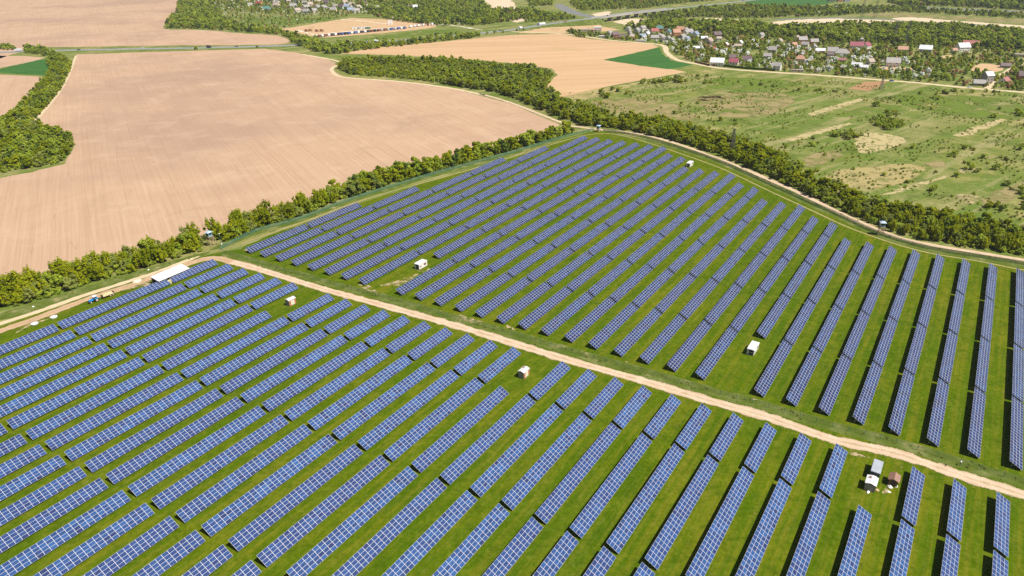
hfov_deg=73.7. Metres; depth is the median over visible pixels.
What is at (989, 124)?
meadow patch
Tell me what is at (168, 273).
open shed
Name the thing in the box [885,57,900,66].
house
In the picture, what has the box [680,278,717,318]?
solar table
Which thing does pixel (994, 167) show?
meadow bush
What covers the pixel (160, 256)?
leafy tree
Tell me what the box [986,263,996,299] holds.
solar table
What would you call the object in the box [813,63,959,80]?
garden lawn
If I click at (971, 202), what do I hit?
meadow patch
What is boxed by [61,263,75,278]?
leafy tree
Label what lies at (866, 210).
leafy tree
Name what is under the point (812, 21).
sand bank
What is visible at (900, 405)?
solar table
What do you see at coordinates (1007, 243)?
leafy tree
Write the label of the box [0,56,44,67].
ploughed field
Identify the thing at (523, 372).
brick hut
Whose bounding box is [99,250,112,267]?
leafy tree
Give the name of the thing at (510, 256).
solar table
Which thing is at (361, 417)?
solar table
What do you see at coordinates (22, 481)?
solar table
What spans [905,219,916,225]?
leafy tree
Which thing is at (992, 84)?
dirt track
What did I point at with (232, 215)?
leafy tree
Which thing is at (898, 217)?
leafy tree
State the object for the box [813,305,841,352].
solar table
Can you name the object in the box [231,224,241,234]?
leafy tree
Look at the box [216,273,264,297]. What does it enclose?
solar table
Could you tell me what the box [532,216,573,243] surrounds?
solar table
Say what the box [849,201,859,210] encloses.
leafy tree
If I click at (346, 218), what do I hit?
solar table
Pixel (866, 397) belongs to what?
solar table
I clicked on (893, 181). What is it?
meadow patch
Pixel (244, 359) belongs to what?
solar table
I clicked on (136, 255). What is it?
leafy tree
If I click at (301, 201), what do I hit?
leafy tree
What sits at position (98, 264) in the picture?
leafy tree
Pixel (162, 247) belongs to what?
leafy tree
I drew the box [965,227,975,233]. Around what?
leafy tree
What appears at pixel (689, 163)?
transformer cabin
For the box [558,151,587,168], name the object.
solar table
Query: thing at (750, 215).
solar table
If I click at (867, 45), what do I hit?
house
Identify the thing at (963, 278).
solar table
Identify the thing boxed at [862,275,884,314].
solar table
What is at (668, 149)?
dirt path
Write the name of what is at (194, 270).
solar table
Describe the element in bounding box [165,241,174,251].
leafy tree
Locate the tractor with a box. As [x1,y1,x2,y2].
[88,295,98,303]
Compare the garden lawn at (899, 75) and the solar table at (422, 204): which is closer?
the solar table at (422, 204)
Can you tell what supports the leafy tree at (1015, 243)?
on the ground at (984, 182)
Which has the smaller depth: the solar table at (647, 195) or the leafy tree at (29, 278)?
the leafy tree at (29, 278)
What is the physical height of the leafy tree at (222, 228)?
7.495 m
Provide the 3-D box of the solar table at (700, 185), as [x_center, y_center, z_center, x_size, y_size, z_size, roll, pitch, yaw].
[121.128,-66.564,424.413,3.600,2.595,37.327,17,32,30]
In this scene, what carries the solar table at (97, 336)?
on the solar field grass at (736, 368)
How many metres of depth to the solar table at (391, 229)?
360.99 m
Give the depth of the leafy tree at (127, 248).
327.99 m
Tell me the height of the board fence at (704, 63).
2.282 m
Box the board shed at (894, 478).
[888,472,900,486]
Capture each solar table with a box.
[0,324,58,354]
[0,330,75,368]
[0,336,91,383]
[0,343,109,399]
[0,350,126,417]
[0,423,7,435]
[0,434,26,456]
[0,445,46,478]
[0,455,65,500]
[0,466,86,525]
[0,478,107,553]
[0,490,130,575]
[6,357,143,428]
[26,365,163,439]
[33,503,153,575]
[45,372,183,450]
[57,279,170,328]
[65,380,202,460]
[74,284,185,334]
[83,516,178,575]
[85,388,222,471]
[90,289,201,341]
[105,397,243,483]
[107,294,218,347]
[125,299,235,354]
[128,406,265,496]
[132,530,204,575]
[142,304,252,361]
[151,415,288,508]
[162,311,271,369]
[169,259,217,282]
[176,424,312,522]
[181,316,289,377]
[182,544,232,575]
[184,264,232,287]
[200,268,248,292]
[200,323,307,385]
[201,434,336,535]
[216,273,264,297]
[220,329,327,393]
[228,444,362,550]
[232,560,260,575]
[233,278,281,302]
[240,335,347,401]
[246,224,309,252]
[250,282,297,308]
[256,455,389,566]
[260,227,322,256]
[262,341,367,410]
[275,231,338,260]
[284,348,389,420]
[286,466,417,575]
[287,293,333,320]
[291,235,353,265]
[305,299,351,326]
[307,203,361,227]
[307,355,411,429]
[308,238,369,270]
[320,205,374,230]
[324,242,385,274]
[324,304,369,333]
[332,362,435,439]
[332,478,446,575]
[336,208,389,234]
[341,246,402,278]
[344,310,389,339]
[351,211,404,237]
[358,370,458,449]
[359,250,419,283]
[364,315,410,346]
[366,215,419,241]
[372,186,418,208]
[382,490,476,575]
[383,218,434,245]
[384,377,482,460]
[386,189,433,211]
[386,321,430,352]
[396,258,455,294]
[399,221,450,249]
[402,192,448,214]
[408,327,452,359]
[412,386,508,471]
[415,263,472,299]
[416,224,466,253]
[417,194,462,218]
[430,333,473,366]
[431,172,472,191]
[432,197,477,220]
[432,503,509,575]
[433,228,484,257]
[434,267,491,305]
[440,394,535,483]
[445,174,485,194]
[448,200,492,224]
[451,232,501,262]
[454,340,497,374]
[455,272,511,311]
[460,177,500,197]
[464,203,508,227]
[469,157,505,175]
[469,235,518,266]
[471,403,562,496]
[474,179,514,199]
[475,277,530,316]
[478,347,520,382]
[481,206,523,231]
[482,517,542,575]
[483,159,519,177]
[488,239,535,271]
[490,181,528,202]
[497,161,532,179]
[497,282,551,323]
[498,209,540,235]
[502,413,590,509]
[505,184,543,205]
[507,243,554,276]
[511,163,546,182]
[514,212,557,238]
[516,146,548,161]
[519,287,571,328]
[521,187,559,208]
[526,166,559,184]
[526,247,572,280]
[529,361,570,399]
[530,148,561,163]
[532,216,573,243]
[533,531,578,575]
[535,423,620,523]
[537,189,574,212]
[540,168,574,186]
[541,291,593,335]
[544,150,574,166]
[546,251,592,286]
[551,219,591,246]
[553,192,589,215]
[556,170,589,189]
[556,369,596,408]
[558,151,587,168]
[559,136,587,149]
[564,297,615,341]
[567,255,611,290]
[569,222,608,250]
[570,195,605,218]
[570,433,651,537]
[571,173,603,192]
[572,137,599,151]
[572,153,601,170]
[583,546,615,575]
[584,377,623,418]
[585,139,612,153]
[586,155,615,172]
[586,175,618,195]
[588,198,622,222]
[588,226,626,254]
[588,259,631,295]
[589,302,638,348]
[599,140,626,155]
[601,158,629,175]
[602,177,633,197]
[604,201,638,225]
[606,444,684,553]
[607,229,644,259]
[610,264,652,301]
[613,142,639,157]
[614,308,661,355]
[614,386,651,427]
[616,160,643,177]
[619,180,649,201]
[623,204,655,229]
[626,233,663,262]
[627,144,652,159]
[631,162,658,180]
[633,269,673,306]
[634,562,654,575]
[635,182,665,204]
[640,207,672,232]
[640,314,685,363]
[641,146,666,161]
[644,394,680,438]
[645,455,718,569]
[646,164,673,183]
[647,236,682,267]
[652,185,681,206]
[656,153,672,164]
[656,273,695,312]
[659,210,690,235]
[662,166,688,185]
[667,320,711,371]
[668,240,702,272]
[669,188,697,209]
[670,156,684,166]
[676,403,711,449]
[678,168,703,187]
[678,213,709,239]
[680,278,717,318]
[685,467,753,575]
[687,190,714,213]
[690,244,722,276]
[694,171,718,190]
[695,326,737,379]
[698,216,727,243]
[705,193,731,216]
[705,283,741,324]
[709,413,742,460]
[710,173,734,192]
[712,248,744,281]
[718,219,746,247]
[723,196,749,219]
[728,182,743,195]
[731,288,765,331]
[735,252,765,287]
[735,479,791,575]
[739,223,766,252]
[742,199,767,222]
[744,423,775,472]
[745,187,758,198]
[754,339,792,396]
[757,293,789,337]
[759,257,788,292]
[761,226,786,255]
[762,201,785,226]
[781,432,810,484]
[782,204,804,229]
[783,230,807,260]
[783,261,810,297]
[785,299,815,344]
[786,347,821,405]
[786,491,830,575]
[803,216,818,233]
[805,234,829,264]
[809,266,834,303]
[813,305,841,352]
[819,354,850,414]
[819,443,847,497]
[823,222,836,236]
[828,237,850,269]
[835,270,859,309]
[837,505,871,575]
[843,310,869,358]
[853,242,873,274]
[853,362,881,424]
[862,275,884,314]
[873,316,897,366]
[877,246,896,278]
[888,369,914,434]
[889,280,909,320]
[889,519,914,575]
[902,249,919,283]
[902,466,924,525]
[905,323,926,374]
[918,285,935,327]
[927,378,948,446]
[929,254,943,288]
[939,329,957,383]
[940,534,960,575]
[947,479,966,540]
[949,290,964,334]
[957,259,969,294]
[967,387,985,457]
[975,337,990,392]
[981,296,993,341]
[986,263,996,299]
[992,550,1007,575]
[994,492,1009,556]
[1010,396,1022,470]
[1012,344,1023,401]
[1014,302,1023,348]
[1016,268,1023,306]
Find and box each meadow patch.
[593,98,696,121]
[696,96,720,101]
[699,92,794,117]
[703,77,803,89]
[785,123,850,140]
[803,150,841,166]
[808,98,865,115]
[826,164,926,188]
[836,105,901,116]
[854,133,905,152]
[880,176,946,194]
[887,94,1023,119]
[924,161,944,167]
[953,119,1004,136]
[954,194,978,203]
[981,182,1023,203]
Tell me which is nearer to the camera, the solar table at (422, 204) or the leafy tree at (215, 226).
the leafy tree at (215, 226)
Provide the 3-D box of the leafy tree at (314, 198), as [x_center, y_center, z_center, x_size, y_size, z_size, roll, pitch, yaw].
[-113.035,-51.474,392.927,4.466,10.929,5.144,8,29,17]
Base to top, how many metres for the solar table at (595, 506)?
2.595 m
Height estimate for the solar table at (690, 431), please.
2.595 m
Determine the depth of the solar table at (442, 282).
304.85 m
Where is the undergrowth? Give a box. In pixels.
[0,57,1023,306]
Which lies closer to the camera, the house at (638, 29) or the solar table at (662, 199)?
the solar table at (662, 199)
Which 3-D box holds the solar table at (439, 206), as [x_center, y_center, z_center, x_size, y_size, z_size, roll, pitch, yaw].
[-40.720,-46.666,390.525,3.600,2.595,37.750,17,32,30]
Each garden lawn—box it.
[646,38,692,44]
[692,53,765,65]
[728,41,803,49]
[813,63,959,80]
[879,57,967,65]
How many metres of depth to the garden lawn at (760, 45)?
941.91 m
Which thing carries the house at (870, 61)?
on the ground at (984, 182)
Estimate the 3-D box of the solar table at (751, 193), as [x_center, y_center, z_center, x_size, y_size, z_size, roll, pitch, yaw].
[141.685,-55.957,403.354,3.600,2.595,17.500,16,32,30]
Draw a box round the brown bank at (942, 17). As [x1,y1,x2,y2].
[868,14,1023,23]
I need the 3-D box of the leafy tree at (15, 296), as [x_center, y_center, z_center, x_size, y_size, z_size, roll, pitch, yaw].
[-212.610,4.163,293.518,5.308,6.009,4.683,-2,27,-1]
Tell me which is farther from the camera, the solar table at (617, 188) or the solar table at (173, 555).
the solar table at (617, 188)
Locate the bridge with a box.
[591,8,672,20]
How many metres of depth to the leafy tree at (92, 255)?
320.30 m
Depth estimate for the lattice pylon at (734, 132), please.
473.47 m
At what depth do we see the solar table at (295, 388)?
240.03 m
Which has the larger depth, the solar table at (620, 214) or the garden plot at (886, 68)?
the garden plot at (886, 68)
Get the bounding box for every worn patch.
[126,280,150,289]
[360,284,377,293]
[380,274,417,285]
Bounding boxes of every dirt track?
[0,256,198,324]
[0,256,254,332]
[34,56,76,120]
[229,260,1023,498]
[301,54,484,94]
[480,93,1023,261]
[512,31,1023,92]
[985,63,1023,88]
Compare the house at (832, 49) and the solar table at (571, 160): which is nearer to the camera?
the solar table at (571, 160)
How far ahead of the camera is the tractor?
294.41 m
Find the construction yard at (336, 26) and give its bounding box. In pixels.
[283,18,435,37]
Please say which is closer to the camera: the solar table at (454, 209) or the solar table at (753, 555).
the solar table at (753, 555)
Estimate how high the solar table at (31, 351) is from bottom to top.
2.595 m
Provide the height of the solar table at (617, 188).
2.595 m
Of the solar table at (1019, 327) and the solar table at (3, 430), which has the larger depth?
the solar table at (1019, 327)
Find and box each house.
[353,8,359,12]
[581,29,599,32]
[611,31,618,37]
[633,27,640,32]
[639,25,646,31]
[650,28,658,33]
[650,35,658,39]
[656,25,663,31]
[664,28,671,34]
[671,28,680,35]
[676,26,684,32]
[691,31,699,37]
[704,37,713,42]
[710,57,724,66]
[712,31,721,37]
[728,54,735,58]
[729,57,738,64]
[742,55,751,61]
[757,32,764,37]
[763,52,771,57]
[768,46,776,54]
[773,61,781,70]
[790,69,803,72]
[795,54,804,62]
[797,36,807,43]
[801,41,809,46]
[809,39,818,44]
[815,47,825,52]
[825,51,834,56]
[827,46,838,53]
[835,48,849,56]
[849,41,863,48]
[858,64,868,68]
[864,41,871,48]
[865,57,875,64]
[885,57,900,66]
[897,45,908,51]
[919,45,932,52]
[954,42,970,51]
[963,40,979,47]
[972,79,985,85]
[980,70,994,83]
[998,76,1010,83]
[1000,63,1011,67]
[1013,53,1023,56]
[1016,71,1023,79]
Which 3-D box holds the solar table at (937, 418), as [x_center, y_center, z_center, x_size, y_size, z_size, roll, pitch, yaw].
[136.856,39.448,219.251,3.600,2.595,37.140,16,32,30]
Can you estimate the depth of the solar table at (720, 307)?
282.95 m
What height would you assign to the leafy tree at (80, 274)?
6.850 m
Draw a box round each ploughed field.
[0,0,289,56]
[0,49,558,284]
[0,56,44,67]
[0,75,41,115]
[341,34,683,97]
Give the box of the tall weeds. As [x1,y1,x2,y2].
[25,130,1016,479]
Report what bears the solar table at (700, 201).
on the solar field grass at (736, 368)
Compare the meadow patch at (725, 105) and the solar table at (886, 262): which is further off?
the meadow patch at (725, 105)
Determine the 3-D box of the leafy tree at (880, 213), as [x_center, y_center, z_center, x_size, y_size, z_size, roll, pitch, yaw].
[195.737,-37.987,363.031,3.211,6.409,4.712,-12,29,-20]
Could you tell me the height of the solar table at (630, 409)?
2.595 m
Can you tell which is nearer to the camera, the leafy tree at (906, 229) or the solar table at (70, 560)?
the solar table at (70, 560)
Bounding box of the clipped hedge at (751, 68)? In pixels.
[723,64,775,70]
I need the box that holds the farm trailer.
[98,291,113,298]
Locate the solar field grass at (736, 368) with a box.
[0,132,1023,575]
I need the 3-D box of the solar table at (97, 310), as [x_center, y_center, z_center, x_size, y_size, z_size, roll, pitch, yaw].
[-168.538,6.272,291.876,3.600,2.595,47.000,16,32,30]
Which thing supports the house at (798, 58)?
on the ground at (984, 182)
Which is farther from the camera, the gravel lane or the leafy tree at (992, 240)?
the gravel lane
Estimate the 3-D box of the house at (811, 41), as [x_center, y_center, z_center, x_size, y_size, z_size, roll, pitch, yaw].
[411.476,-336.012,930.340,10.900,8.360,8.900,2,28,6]
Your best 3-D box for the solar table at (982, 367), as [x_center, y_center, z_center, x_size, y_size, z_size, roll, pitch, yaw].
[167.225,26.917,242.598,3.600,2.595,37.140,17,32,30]
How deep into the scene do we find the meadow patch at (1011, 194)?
398.45 m
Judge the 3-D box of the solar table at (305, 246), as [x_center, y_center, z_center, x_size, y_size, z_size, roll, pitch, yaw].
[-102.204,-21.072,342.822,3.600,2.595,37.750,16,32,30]
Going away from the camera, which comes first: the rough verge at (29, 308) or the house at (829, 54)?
the rough verge at (29, 308)
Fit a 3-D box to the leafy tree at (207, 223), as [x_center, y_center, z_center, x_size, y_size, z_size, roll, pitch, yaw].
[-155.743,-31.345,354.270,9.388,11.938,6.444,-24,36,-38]
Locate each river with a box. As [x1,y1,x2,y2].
[554,4,595,17]
[776,17,903,20]
[927,7,1023,12]
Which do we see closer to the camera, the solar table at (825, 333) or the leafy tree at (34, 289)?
the solar table at (825, 333)
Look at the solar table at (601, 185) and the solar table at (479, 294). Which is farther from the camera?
the solar table at (601, 185)
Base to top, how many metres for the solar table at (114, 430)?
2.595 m
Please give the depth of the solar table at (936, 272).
307.05 m
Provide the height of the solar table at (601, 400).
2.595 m
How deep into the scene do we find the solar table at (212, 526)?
192.38 m
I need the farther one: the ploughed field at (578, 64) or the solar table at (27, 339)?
the ploughed field at (578, 64)
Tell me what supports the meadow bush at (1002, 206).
on the ground at (984, 182)
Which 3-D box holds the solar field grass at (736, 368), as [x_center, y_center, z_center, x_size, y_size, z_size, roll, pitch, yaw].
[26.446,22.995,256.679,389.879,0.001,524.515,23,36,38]
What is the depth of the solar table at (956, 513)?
181.22 m
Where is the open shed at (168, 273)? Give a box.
[151,264,189,282]
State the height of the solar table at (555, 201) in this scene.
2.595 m
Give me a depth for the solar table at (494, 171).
451.19 m
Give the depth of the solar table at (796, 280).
302.01 m
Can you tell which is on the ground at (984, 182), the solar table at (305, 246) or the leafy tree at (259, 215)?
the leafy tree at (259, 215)
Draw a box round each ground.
[0,0,1023,326]
[519,25,617,32]
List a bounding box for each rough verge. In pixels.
[0,252,209,319]
[210,138,559,249]
[220,252,1023,487]
[609,133,1023,267]
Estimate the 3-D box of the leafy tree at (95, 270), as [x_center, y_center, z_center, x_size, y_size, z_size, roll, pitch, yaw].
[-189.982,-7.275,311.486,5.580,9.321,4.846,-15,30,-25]
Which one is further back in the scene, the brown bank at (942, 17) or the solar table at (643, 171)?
the brown bank at (942, 17)
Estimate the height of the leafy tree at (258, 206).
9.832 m
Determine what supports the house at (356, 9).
on the ground at (984, 182)
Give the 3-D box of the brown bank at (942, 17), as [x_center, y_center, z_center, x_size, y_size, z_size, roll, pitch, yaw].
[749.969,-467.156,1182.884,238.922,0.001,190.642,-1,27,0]
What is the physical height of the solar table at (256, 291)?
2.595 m
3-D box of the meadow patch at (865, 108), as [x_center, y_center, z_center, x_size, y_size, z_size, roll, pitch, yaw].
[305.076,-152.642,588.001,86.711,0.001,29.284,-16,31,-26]
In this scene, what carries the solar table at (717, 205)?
on the solar field grass at (736, 368)
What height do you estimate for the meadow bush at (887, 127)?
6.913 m
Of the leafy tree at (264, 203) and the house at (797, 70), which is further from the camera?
the house at (797, 70)
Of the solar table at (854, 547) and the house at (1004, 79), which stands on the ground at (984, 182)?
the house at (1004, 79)
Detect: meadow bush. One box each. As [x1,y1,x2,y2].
[639,78,646,83]
[829,130,836,136]
[871,101,880,106]
[875,113,885,118]
[884,121,896,129]
[964,161,976,169]
[984,200,993,208]
[989,113,996,117]
[991,163,1001,169]
[998,204,1008,210]
[1003,180,1011,185]
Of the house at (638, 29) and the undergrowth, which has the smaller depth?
the undergrowth
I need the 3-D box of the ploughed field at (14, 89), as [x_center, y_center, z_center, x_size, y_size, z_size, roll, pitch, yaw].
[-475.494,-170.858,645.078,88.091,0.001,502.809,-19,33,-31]
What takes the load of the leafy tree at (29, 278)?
on the ground at (984, 182)
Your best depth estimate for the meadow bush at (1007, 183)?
411.41 m
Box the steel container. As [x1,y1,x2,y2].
[870,459,883,477]
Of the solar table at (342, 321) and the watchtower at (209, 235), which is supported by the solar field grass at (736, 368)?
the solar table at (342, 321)
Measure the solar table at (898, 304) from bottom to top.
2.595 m
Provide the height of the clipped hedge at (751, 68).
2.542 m
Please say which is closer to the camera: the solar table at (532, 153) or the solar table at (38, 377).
the solar table at (38, 377)
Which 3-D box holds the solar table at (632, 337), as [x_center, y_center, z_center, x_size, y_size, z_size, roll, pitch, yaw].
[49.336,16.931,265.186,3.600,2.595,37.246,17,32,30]
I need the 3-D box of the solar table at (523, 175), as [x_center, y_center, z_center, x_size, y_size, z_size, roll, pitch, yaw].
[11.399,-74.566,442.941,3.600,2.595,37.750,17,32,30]
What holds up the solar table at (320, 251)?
on the solar field grass at (736, 368)
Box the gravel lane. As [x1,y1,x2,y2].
[298,24,479,34]
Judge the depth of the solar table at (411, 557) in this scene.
175.62 m
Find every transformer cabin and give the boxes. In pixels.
[414,259,426,269]
[686,161,693,166]
[746,340,759,355]
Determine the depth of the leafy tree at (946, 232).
340.05 m
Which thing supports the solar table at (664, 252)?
on the solar field grass at (736, 368)
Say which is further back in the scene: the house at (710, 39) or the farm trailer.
the house at (710, 39)
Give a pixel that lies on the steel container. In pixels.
(876, 468)
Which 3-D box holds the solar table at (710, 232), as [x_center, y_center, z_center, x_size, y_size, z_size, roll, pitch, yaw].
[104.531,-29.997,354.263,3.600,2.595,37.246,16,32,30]
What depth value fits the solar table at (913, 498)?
185.85 m
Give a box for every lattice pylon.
[728,129,735,150]
[879,76,884,88]
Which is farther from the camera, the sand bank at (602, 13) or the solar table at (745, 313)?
the sand bank at (602, 13)
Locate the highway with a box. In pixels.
[0,0,753,52]
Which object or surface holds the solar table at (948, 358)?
on the solar field grass at (736, 368)
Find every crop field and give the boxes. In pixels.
[0,60,48,75]
[238,15,348,24]
[350,29,463,39]
[606,47,691,68]
[745,0,836,5]
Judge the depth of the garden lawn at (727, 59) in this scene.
837.93 m
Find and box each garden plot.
[879,67,912,70]
[972,64,1002,72]
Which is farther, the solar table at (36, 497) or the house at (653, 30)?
the house at (653, 30)
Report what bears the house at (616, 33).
on the ground at (984, 182)
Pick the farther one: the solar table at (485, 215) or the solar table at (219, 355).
the solar table at (485, 215)
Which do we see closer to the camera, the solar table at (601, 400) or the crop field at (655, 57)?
the solar table at (601, 400)
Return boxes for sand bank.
[485,0,520,8]
[510,16,531,22]
[591,11,610,15]
[614,18,643,24]
[774,18,900,24]
[893,17,1023,27]
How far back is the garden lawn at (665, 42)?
973.47 m
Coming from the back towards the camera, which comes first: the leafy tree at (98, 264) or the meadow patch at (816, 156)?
the meadow patch at (816, 156)
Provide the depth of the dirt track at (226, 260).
299.63 m
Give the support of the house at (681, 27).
on the ground at (984, 182)
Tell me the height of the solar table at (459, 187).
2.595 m
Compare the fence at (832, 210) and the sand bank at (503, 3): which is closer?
the fence at (832, 210)
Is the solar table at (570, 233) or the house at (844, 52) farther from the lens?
the house at (844, 52)
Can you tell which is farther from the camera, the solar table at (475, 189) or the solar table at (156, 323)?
the solar table at (475, 189)
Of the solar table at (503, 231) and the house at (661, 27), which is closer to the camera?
the solar table at (503, 231)
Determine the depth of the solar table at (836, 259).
325.49 m
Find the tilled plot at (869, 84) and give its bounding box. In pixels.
[849,81,885,90]
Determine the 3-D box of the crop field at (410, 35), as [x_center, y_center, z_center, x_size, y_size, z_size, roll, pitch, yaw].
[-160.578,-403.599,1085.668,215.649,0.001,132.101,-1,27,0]
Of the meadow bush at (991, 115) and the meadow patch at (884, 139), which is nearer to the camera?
the meadow patch at (884, 139)
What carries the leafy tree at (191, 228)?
on the ground at (984, 182)
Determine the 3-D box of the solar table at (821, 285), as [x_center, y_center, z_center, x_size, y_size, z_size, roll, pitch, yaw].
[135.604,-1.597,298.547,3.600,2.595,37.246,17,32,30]
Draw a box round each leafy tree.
[0,270,23,292]
[0,282,7,295]
[0,289,11,300]
[0,290,9,305]
[11,291,23,302]
[14,280,29,291]
[14,288,23,296]
[16,271,31,287]
[22,264,32,277]
[22,287,36,301]
[26,269,38,282]
[30,285,37,297]
[32,271,43,283]
[37,279,48,290]
[42,271,53,286]
[42,284,51,294]
[47,259,64,277]
[50,274,65,289]
[52,256,67,274]
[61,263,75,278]
[62,277,76,288]
[69,274,79,285]
[71,256,91,277]
[73,271,84,283]
[82,265,91,280]
[84,250,100,265]
[85,257,92,266]
[88,263,101,278]
[92,260,103,269]
[94,252,102,262]
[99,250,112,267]
[105,252,116,265]
[105,261,115,271]
[118,249,126,259]
[118,258,128,271]
[121,245,131,254]
[123,258,134,264]
[127,252,136,259]
[130,245,137,253]
[132,251,142,268]
[137,236,151,249]
[137,248,149,265]
[146,241,158,259]
[154,248,167,261]
[158,243,165,250]
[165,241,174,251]
[167,247,174,256]
[172,236,182,246]
[175,231,195,249]
[178,226,189,236]
[182,237,195,251]
[186,221,200,235]
[187,231,198,247]
[189,229,200,242]
[202,217,218,232]
[211,221,226,236]
[220,224,228,234]
[226,220,236,233]
[227,210,242,223]
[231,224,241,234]
[235,217,249,232]
[242,210,251,219]
[246,220,256,229]
[247,211,258,224]
[255,212,260,223]
[256,203,263,212]
[259,206,270,225]
[260,199,271,211]
[270,211,277,220]
[271,205,280,215]
[279,214,284,220]
[280,202,295,218]
[289,202,298,214]
[292,191,304,201]
[295,192,306,207]
[302,200,311,212]
[311,190,317,203]
[317,191,324,206]
[319,188,327,201]
[332,192,337,201]
[334,186,343,197]
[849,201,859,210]
[861,207,872,217]
[864,212,870,219]
[871,210,879,218]
[872,207,885,215]
[877,212,884,219]
[889,219,896,229]
[894,212,903,221]
[901,223,910,233]
[903,212,913,222]
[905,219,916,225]
[913,214,922,225]
[915,207,924,218]
[918,228,927,238]
[926,215,934,224]
[926,225,932,233]
[929,222,940,231]
[930,219,944,231]
[931,228,942,240]
[943,215,952,226]
[944,228,950,239]
[947,236,954,241]
[948,225,957,236]
[950,231,961,242]
[951,217,962,228]
[957,227,964,236]
[959,223,967,230]
[965,220,978,231]
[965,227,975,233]
[965,232,973,243]
[974,233,985,245]
[975,221,989,231]
[975,225,988,236]
[981,238,990,248]
[986,222,998,232]
[989,234,1002,242]
[990,227,1001,238]
[991,234,1001,244]
[994,241,1002,249]
[1000,235,1012,248]
[1008,237,1023,249]
[1009,232,1021,241]
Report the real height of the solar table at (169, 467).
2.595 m
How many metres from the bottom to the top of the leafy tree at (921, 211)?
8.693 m
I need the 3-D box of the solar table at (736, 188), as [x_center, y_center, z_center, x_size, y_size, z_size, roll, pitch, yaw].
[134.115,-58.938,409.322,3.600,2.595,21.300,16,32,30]
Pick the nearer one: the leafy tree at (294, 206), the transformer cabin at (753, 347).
the transformer cabin at (753, 347)
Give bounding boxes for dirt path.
[241,133,1023,269]
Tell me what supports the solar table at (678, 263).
on the solar field grass at (736, 368)
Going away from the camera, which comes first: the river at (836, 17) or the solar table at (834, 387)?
the solar table at (834, 387)
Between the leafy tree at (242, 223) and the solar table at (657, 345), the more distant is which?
the leafy tree at (242, 223)
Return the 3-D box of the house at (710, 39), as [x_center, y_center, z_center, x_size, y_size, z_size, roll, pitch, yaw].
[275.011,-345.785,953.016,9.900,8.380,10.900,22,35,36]
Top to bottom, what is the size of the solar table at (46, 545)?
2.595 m
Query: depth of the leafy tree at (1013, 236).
330.29 m
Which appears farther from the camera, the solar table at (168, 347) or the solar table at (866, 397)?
the solar table at (168, 347)
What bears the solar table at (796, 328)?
on the solar field grass at (736, 368)
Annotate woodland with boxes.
[0,52,1023,234]
[215,0,846,45]
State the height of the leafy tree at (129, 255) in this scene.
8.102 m
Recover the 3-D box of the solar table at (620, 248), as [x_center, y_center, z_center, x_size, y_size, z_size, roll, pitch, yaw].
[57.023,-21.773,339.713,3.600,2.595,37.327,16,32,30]
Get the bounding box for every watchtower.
[204,230,217,245]
[876,221,886,235]
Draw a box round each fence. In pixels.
[220,130,582,248]
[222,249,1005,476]
[615,131,1011,261]
[694,61,715,65]
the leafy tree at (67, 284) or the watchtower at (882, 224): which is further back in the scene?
the watchtower at (882, 224)
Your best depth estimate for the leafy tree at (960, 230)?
339.05 m
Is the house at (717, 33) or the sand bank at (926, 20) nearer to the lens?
the house at (717, 33)
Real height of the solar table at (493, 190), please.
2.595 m
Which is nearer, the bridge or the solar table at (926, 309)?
the solar table at (926, 309)
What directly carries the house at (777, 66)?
on the ground at (984, 182)
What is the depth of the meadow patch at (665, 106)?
608.87 m
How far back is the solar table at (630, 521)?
185.96 m
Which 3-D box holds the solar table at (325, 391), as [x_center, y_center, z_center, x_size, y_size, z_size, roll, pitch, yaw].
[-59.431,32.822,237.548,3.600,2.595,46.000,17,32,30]
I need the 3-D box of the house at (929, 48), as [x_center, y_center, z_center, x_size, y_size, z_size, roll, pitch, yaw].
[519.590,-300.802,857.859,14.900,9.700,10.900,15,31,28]
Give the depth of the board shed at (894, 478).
191.25 m
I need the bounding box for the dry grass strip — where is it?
[564,73,686,100]
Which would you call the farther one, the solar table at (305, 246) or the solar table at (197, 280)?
the solar table at (305, 246)
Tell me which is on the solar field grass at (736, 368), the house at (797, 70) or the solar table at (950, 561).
the solar table at (950, 561)
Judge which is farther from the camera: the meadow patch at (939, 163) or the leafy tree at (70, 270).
the meadow patch at (939, 163)
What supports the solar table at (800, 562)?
on the solar field grass at (736, 368)
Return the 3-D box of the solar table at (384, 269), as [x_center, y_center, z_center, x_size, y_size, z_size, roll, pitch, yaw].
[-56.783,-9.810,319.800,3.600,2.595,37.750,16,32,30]
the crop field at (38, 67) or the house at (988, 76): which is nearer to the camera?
the house at (988, 76)
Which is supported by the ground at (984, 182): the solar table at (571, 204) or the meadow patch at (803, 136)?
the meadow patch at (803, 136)
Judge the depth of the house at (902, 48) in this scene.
860.92 m
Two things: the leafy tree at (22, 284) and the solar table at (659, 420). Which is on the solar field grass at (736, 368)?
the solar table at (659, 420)
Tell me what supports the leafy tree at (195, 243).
on the ground at (984, 182)
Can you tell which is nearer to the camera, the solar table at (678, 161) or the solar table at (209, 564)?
the solar table at (209, 564)
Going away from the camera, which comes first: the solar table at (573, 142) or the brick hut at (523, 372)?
the brick hut at (523, 372)
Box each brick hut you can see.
[285,296,295,305]
[518,366,529,378]
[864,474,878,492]
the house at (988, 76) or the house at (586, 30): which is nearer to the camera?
the house at (988, 76)

